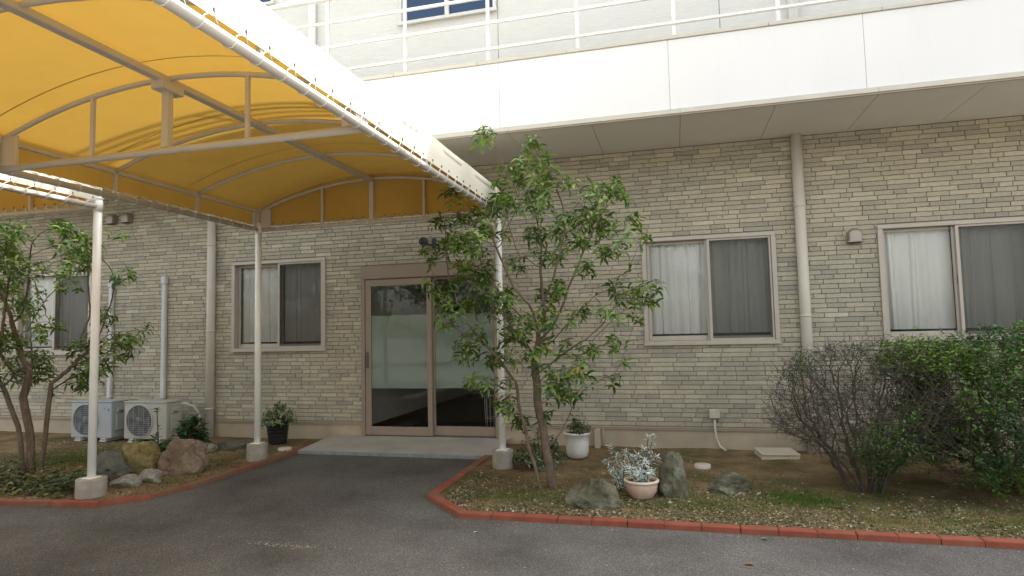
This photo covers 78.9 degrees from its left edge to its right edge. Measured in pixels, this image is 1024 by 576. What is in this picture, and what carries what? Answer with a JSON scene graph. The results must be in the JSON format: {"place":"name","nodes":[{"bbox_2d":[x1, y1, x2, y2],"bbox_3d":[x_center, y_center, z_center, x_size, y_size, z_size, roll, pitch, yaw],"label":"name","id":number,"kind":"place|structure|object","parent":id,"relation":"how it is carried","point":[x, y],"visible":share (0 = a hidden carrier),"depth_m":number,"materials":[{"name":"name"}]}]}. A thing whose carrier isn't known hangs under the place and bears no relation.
{"place":"outdoors","nodes":[
{"label":"outdoors","id":0,"kind":"place"},
{"bbox_2d":[0,431,321,500],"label":"garden soil","id":1,"kind":"structure","parent":0,"point":[8,442],"depth_m":7.82,"materials":[{"name":"brown soil"}]},
{"bbox_2d":[0,459,132,498],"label":"ground cover","id":2,"kind":"object","parent":1,"relation":"on","point":[70,477],"visible":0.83,"depth_m":6.26,"materials":[{"name":"green plant"}]},
{"bbox_2d":[0,217,156,472],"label":"tree","id":3,"kind":"object","parent":1,"relation":"on","point":[14,272],"visible":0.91,"depth_m":7.10,"materials":[{"name":"green plant"}]},
{"bbox_2d":[71,399,128,441],"bbox_3d":[-6.136,1.964,9.287,0.789,0.580,0.360,-2,-4,15],"label":"air conditioner","id":4,"kind":"object","parent":1,"relation":"on","point":[110,422],"visible":0.74,"depth_m":9.16,"materials":[{"name":"paint"}]},
{"bbox_2d":[96,450,133,480],"bbox_3d":[-4.242,1.958,6.653,0.414,0.421,0.332,-2,-4,15],"label":"rock","id":5,"kind":"object","parent":1,"relation":"on","point":[114,461],"visible":0.56,"depth_m":6.58,"materials":[{"name":"grey stone"}]},
{"bbox_2d":[109,474,142,487],"bbox_3d":[-3.907,1.971,6.299,0.291,0.178,0.190,-1,-4,-3],"label":"rock","id":6,"kind":"object","parent":1,"relation":"on","point":[131,480],"visible":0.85,"depth_m":6.25,"materials":[{"name":"grey stone"}]},
{"bbox_2d":[120,441,161,474],"bbox_3d":[-4.131,1.944,6.859,0.429,0.489,0.388,-2,-4,15],"label":"rock","id":7,"kind":"object","parent":1,"relation":"on","point":[139,457],"visible":0.54,"depth_m":6.76,"materials":[{"name":"yellow stone"}]},
{"bbox_2d":[139,469,161,482],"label":"rock","id":8,"kind":"object","parent":1,"relation":"on","point":[151,475],"visible":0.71,"depth_m":6.44,"materials":[{"name":"grey stone"}]},
{"bbox_2d":[132,432,172,451],"bbox_3d":[-4.492,1.991,7.764,0.614,0.371,0.604,-4,-5,30],"label":"plant","id":9,"kind":"object","parent":1,"relation":"on","point":[162,447],"visible":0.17,"depth_m":7.77,"materials":[{"name":"green plant"}]},
{"bbox_2d":[124,399,182,442],"bbox_3d":[-5.198,1.926,9.043,0.789,0.580,0.360,-2,-4,15],"label":"air conditioner","id":10,"kind":"object","parent":1,"relation":"on","point":[140,420],"visible":0.94,"depth_m":8.91,"materials":[{"name":"paint"}]},
{"bbox_2d":[181,402,200,427],"bbox_3d":[-4.739,1.896,9.174,0.136,0.436,0.311,-3,-4,28],"label":"drain hose","id":11,"kind":"object","parent":10,"relation":"attached to","point":[191,405],"visible":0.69,"depth_m":9.19,"materials":[{"name":"white plastic"}]},
{"bbox_2d":[151,407,161,445],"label":"plant","id":12,"kind":"object","parent":1,"relation":"on","point":[157,423],"visible":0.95,"depth_m":7.78,"materials":[{"name":"green plant"}]},
{"bbox_2d":[157,436,208,474],"bbox_3d":[-3.679,1.933,6.958,0.554,0.548,0.424,-2,-4,15],"label":"rock","id":13,"kind":"object","parent":1,"relation":"on","point":[178,455],"visible":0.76,"depth_m":6.82,"materials":[{"name":"brown stone"}]},
{"bbox_2d":[170,412,212,442],"bbox_3d":[-4.269,1.937,8.308,0.548,0.513,0.613,-2,-4,15],"label":"plant","id":14,"kind":"object","parent":1,"relation":"on","point":[190,432],"visible":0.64,"depth_m":8.31,"materials":[{"name":"green plant"}]},
{"bbox_2d":[206,443,217,452],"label":"rock","id":15,"kind":"object","parent":1,"relation":"on","point":[212,447],"visible":0.23,"depth_m":8.08,"materials":[{"name":"grey stone"}]},
{"bbox_2d":[216,440,250,450],"bbox_3d":[-3.702,2.121,8.277,0.494,0.153,0.329,0,-4,-12],"label":"rock","id":16,"kind":"object","parent":1,"relation":"on","point":[230,445],"visible":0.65,"depth_m":8.23,"materials":[{"name":"grey stone"}]},
{"bbox_2d":[261,401,296,444],"bbox_3d":[-3.240,1.851,8.602,0.503,0.588,0.512,0,-4,-19],"label":"potted plant","id":17,"kind":"object","parent":1,"relation":"on","point":[277,429],"visible":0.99,"depth_m":8.50,"materials":[{"name":"green plant"}]},
{"bbox_2d":[278,446,291,450],"bbox_3d":[-2.957,2.105,8.102,0.170,0.052,0.170,-2,-4,15],"label":"round cover","id":18,"kind":"object","parent":1,"relation":"on","point":[287,448],"visible":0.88,"depth_m":8.05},
{"bbox_2d":[297,434,509,458],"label":"entrance slab pavement","id":19,"kind":"structure","parent":0,"point":[419,447],"depth_m":7.95,"materials":[{"name":"concrete"}]},
{"bbox_2d":[0,454,1023,575],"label":"asphalt ground","id":20,"kind":"structure","parent":0,"point":[379,515],"depth_m":4.48,"materials":[{"name":"grey asphalt"}]},
{"bbox_2d":[0,170,107,499],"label":"side canopy","id":21,"kind":"object","parent":20,"relation":"on","point":[16,193],"visible":0.76,"depth_m":6.01,"materials":[{"name":"metal"}]},
{"bbox_2d":[0,444,310,506],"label":"kerb","id":22,"kind":"structure","parent":20,"relation":"on","point":[83,503],"depth_m":5.82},
{"bbox_2d":[0,0,513,469],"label":"entrance canopy","id":23,"kind":"object","parent":20,"relation":"on","point":[242,111],"visible":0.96,"depth_m":4.89,"materials":[{"name":"paint"}]},
{"bbox_2d":[0,0,1023,455],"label":"brick building","id":24,"kind":"structure","parent":20,"relation":"on","point":[820,146],"depth_m":7.66,"materials":[{"name":"beige brick"}]},
{"bbox_2d":[26,279,61,346],"bbox_3d":[-7.851,0.390,10.454,0.748,1.183,0.055,-2,-4,15],"label":"curtain","id":25,"kind":"object","parent":24,"relation":"hanging from","point":[47,285],"visible":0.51,"depth_m":10.47,"materials":[{"name":"white fabric"}]},
{"bbox_2d":[13,271,91,354],"bbox_3d":[-7.515,0.426,10.254,1.605,1.348,0.160,-2,-4,15],"label":"window","id":26,"kind":"structure","parent":24,"relation":"in","point":[57,299],"depth_m":10.25,"materials":[{"name":"grey metal"}]},
{"bbox_2d":[61,277,87,345],"bbox_3d":[-7.126,0.360,10.251,0.718,1.183,0.083,-2,-4,15],"label":"curtain","id":27,"kind":"object","parent":24,"relation":"hanging from","point":[74,313],"visible":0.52,"depth_m":10.29,"materials":[{"name":"grey fabric"}]},
{"bbox_2d":[106,280,114,398],"bbox_3d":[-6.360,0.805,9.852,0.096,1.880,0.075,-2,-4,15],"label":"pipe cover","id":28,"kind":"object","parent":24,"relation":"attached to","point":[109,387],"visible":0.54,"depth_m":9.83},
{"bbox_2d":[160,276,167,398],"bbox_3d":[-5.374,0.760,9.596,0.096,1.890,0.075,-2,-4,15],"label":"pipe cover","id":29,"kind":"object","parent":24,"relation":"attached to","point":[164,281],"visible":0.97,"depth_m":9.58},
{"bbox_2d":[242,266,283,342],"bbox_3d":[-3.769,0.225,9.393,0.749,1.183,0.056,-2,-4,16],"label":"curtain","id":30,"kind":"object","parent":24,"relation":"hanging from","point":[269,298],"visible":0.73,"depth_m":9.40,"materials":[{"name":"white fabric"}]},
{"bbox_2d":[259,0,274,5],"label":"window","id":31,"kind":"structure","parent":24,"relation":"in","point":[266,2],"depth_m":9.50,"materials":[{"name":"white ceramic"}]},
{"bbox_2d":[229,257,326,351],"bbox_3d":[-3.434,0.260,9.193,1.605,1.348,0.160,-2,-4,15],"label":"window","id":32,"kind":"structure","parent":24,"relation":"in","point":[236,279],"depth_m":9.20,"materials":[{"name":"brown metal"}]},
{"bbox_2d":[285,264,320,341],"bbox_3d":[-3.043,0.195,9.198,0.718,1.183,0.065,-2,-4,15],"label":"curtain","id":33,"kind":"object","parent":24,"relation":"hanging from","point":[302,302],"visible":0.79,"depth_m":9.22,"materials":[{"name":"grey fabric"}]},
{"bbox_2d":[419,237,435,247],"bbox_3d":[-1.170,-0.620,8.531,0.253,0.145,0.138,2,-5,-43],"label":"wall camera","id":34,"kind":"object","parent":24,"relation":"attached to","point":[422,240],"depth_m":8.48,"materials":[{"name":"black plastic"}]},
{"bbox_2d":[361,259,498,438],"bbox_3d":[-1.127,0.842,8.557,2.000,2.370,0.186,-2,-4,15],"label":"entrance door","id":35,"kind":"structure","parent":24,"relation":"in","point":[398,351],"depth_m":8.55,"materials":[{"name":"brown metal"}]},
{"bbox_2d":[396,0,496,26],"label":"window","id":36,"kind":"structure","parent":24,"relation":"in","point":[474,7],"depth_m":8.78,"materials":[{"name":"white metal"}]},
{"bbox_2d":[409,421,493,426],"bbox_3d":[-0.880,2.053,9.217,1.300,0.012,0.900,-2,-4,15],"label":"floor mat","id":37,"kind":"object","parent":24,"relation":"on","point":[439,423],"visible":0.3,"depth_m":9.41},
{"bbox_2d":[484,393,494,426],"bbox_3d":[-0.277,1.742,8.684,0.230,0.515,0.230,-2,-4,15],"label":"umbrella stand","id":38,"kind":"object","parent":24,"relation":"on","point":[487,418],"visible":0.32,"depth_m":8.66,"materials":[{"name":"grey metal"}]},
{"bbox_2d":[646,243,707,333],"bbox_3d":[2.083,-0.014,7.859,0.748,1.183,0.079,-2,-4,15],"label":"curtain","id":39,"kind":"object","parent":24,"relation":"hanging from","point":[678,270],"visible":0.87,"depth_m":7.87,"materials":[{"name":"white fabric"}]},
{"bbox_2d":[641,231,781,345],"bbox_3d":[2.422,0.022,7.670,1.605,1.348,0.160,-2,-4,15],"label":"window","id":40,"kind":"structure","parent":24,"relation":"in","point":[775,337],"depth_m":7.61,"materials":[{"name":"brown metal"}]},
{"bbox_2d":[709,409,726,450],"bbox_3d":[2.471,1.706,7.465,0.186,0.496,0.098,-2,-4,15],"label":"electrical outlet","id":41,"kind":"object","parent":24,"relation":"attached to","point":[714,414],"visible":1,"depth_m":7.46,"materials":[{"name":"white plastic"}]},
{"bbox_2d":[709,239,770,332],"bbox_3d":[2.812,-0.043,7.676,0.718,1.183,0.067,-2,-4,15],"label":"curtain","id":42,"kind":"object","parent":24,"relation":"hanging from","point":[739,287],"visible":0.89,"depth_m":7.68,"materials":[{"name":"grey fabric"}]},
{"bbox_2d":[884,229,955,329],"bbox_3d":[4.672,-0.119,7.194,0.748,1.183,0.064,-2,-4,15],"label":"curtain","id":43,"kind":"object","parent":24,"relation":"hanging from","point":[919,280],"visible":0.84,"depth_m":7.19,"materials":[{"name":"white fabric"}]},
{"bbox_2d":[876,216,1023,341],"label":"window","id":44,"kind":"structure","parent":24,"relation":"in","point":[954,225],"depth_m":7.02,"materials":[{"name":"brown metal"}]},
{"bbox_2d":[958,225,1023,327],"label":"curtain","id":45,"kind":"object","parent":24,"relation":"hanging from","point":[992,265],"visible":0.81,"depth_m":7.01,"materials":[{"name":"grey fabric"}]},
{"bbox_2d":[18,519,1018,574],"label":"asphalt grit","id":46,"kind":"object","parent":20,"relation":"on","point":[459,550],"visible":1,"depth_m":4.44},
{"bbox_2d":[426,455,1023,549],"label":"kerb","id":47,"kind":"structure","parent":20,"relation":"on","point":[436,498],"depth_m":4.57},
{"bbox_2d":[439,444,1023,539],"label":"garden soil","id":48,"kind":"structure","parent":0,"point":[749,462],"depth_m":5.77,"materials":[{"name":"brown soil"}]},
{"bbox_2d":[0,438,1023,538],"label":"leaf litter","id":49,"kind":"object","parent":48,"relation":"on","point":[663,508],"visible":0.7,"depth_m":5.05,"materials":[{"name":"brown plant"}]},
{"bbox_2d":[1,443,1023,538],"bbox_3d":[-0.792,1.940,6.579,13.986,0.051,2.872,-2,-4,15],"label":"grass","id":50,"kind":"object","parent":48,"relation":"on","point":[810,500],"depth_m":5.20,"materials":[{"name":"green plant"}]},
{"bbox_2d":[512,428,568,470],"bbox_3d":[0.281,1.732,6.751,0.597,0.429,0.590,2,-5,-42],"label":"plant","id":51,"kind":"object","parent":48,"relation":"on","point":[528,461],"visible":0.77,"depth_m":6.66,"materials":[{"name":"green plant"}]},
{"bbox_2d":[415,125,668,488],"bbox_3d":[0.292,0.180,6.002,2.380,3.468,1.309,-2,-4,15],"label":"tree","id":52,"kind":"object","parent":48,"relation":"on","point":[505,298],"visible":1,"depth_m":5.88,"materials":[{"name":"green plant"}]},
{"bbox_2d":[563,419,591,458],"bbox_3d":[0.764,1.734,7.180,0.346,0.443,0.333,-2,-4,15],"label":"potted plant","id":53,"kind":"object","parent":48,"relation":"on","point":[577,441],"visible":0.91,"depth_m":7.08,"materials":[{"name":"green plant"}]},
{"bbox_2d":[565,478,622,509],"bbox_3d":[0.694,1.779,5.262,0.490,0.336,0.340,-2,-4,15],"label":"rock","id":54,"kind":"object","parent":48,"relation":"on","point":[592,493],"visible":0.74,"depth_m":5.14,"materials":[{"name":"grey stone"}]},
{"bbox_2d":[594,428,603,447],"bbox_3d":[1.095,1.887,7.792,0.110,0.240,0.110,-2,-4,15],"label":"water tap post","id":55,"kind":"object","parent":48,"relation":"on","point":[597,434],"visible":0.91,"depth_m":7.75,"materials":[{"name":"beige concrete"}]},
{"bbox_2d":[603,443,635,490],"bbox_3d":[0.991,1.639,5.691,0.300,0.434,0.256,2,-5,-36],"label":"silver plant","id":56,"kind":"object","parent":48,"relation":"on","point":[619,476],"visible":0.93,"depth_m":5.69,"materials":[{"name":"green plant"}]},
{"bbox_2d":[623,432,660,499],"bbox_3d":[1.139,1.546,5.418,0.345,0.559,0.341,-2,-4,15],"label":"potted plant","id":57,"kind":"object","parent":48,"relation":"on","point":[641,483],"visible":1,"depth_m":5.36,"materials":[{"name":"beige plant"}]},
{"bbox_2d":[657,451,689,498],"bbox_3d":[1.403,1.706,5.496,0.263,0.540,0.260,0,-4,-12],"label":"rock","id":58,"kind":"object","parent":48,"relation":"on","point":[672,479],"visible":0.77,"depth_m":5.41,"materials":[{"name":"grey stone"}]},
{"bbox_2d":[694,462,710,468],"bbox_3d":[2.013,1.886,6.572,0.170,0.052,0.170,-2,-4,15],"label":"round cover","id":59,"kind":"object","parent":48,"relation":"on","point":[700,465],"visible":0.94,"depth_m":6.52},
{"bbox_2d":[707,472,751,494],"bbox_3d":[1.942,1.780,5.634,0.403,0.194,0.287,1,-5,-31],"label":"rock","id":60,"kind":"object","parent":48,"relation":"on","point":[727,483],"visible":0.88,"depth_m":5.53,"materials":[{"name":"grey stone"}]},
{"bbox_2d":[754,447,800,459],"bbox_3d":[2.993,1.874,7.040,0.410,0.076,0.392,-2,-4,9],"label":"inspection cover","id":61,"kind":"object","parent":48,"relation":"on","point":[768,453],"visible":1,"depth_m":6.90,"materials":[{"name":"beige concrete"}]},
{"bbox_2d":[757,331,988,494],"bbox_3d":[3.158,1.088,5.532,1.859,1.463,1.391,-2,-4,15],"label":"shrub","id":62,"kind":"object","parent":48,"relation":"on","point":[901,459],"visible":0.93,"depth_m":5.36,"materials":[{"name":"grey plant"}]},
{"bbox_2d":[864,311,1023,500],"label":"shrub","id":63,"kind":"object","parent":48,"relation":"on","point":[990,432],"visible":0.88,"depth_m":5.19,"materials":[{"name":"green plant"}]}
]}

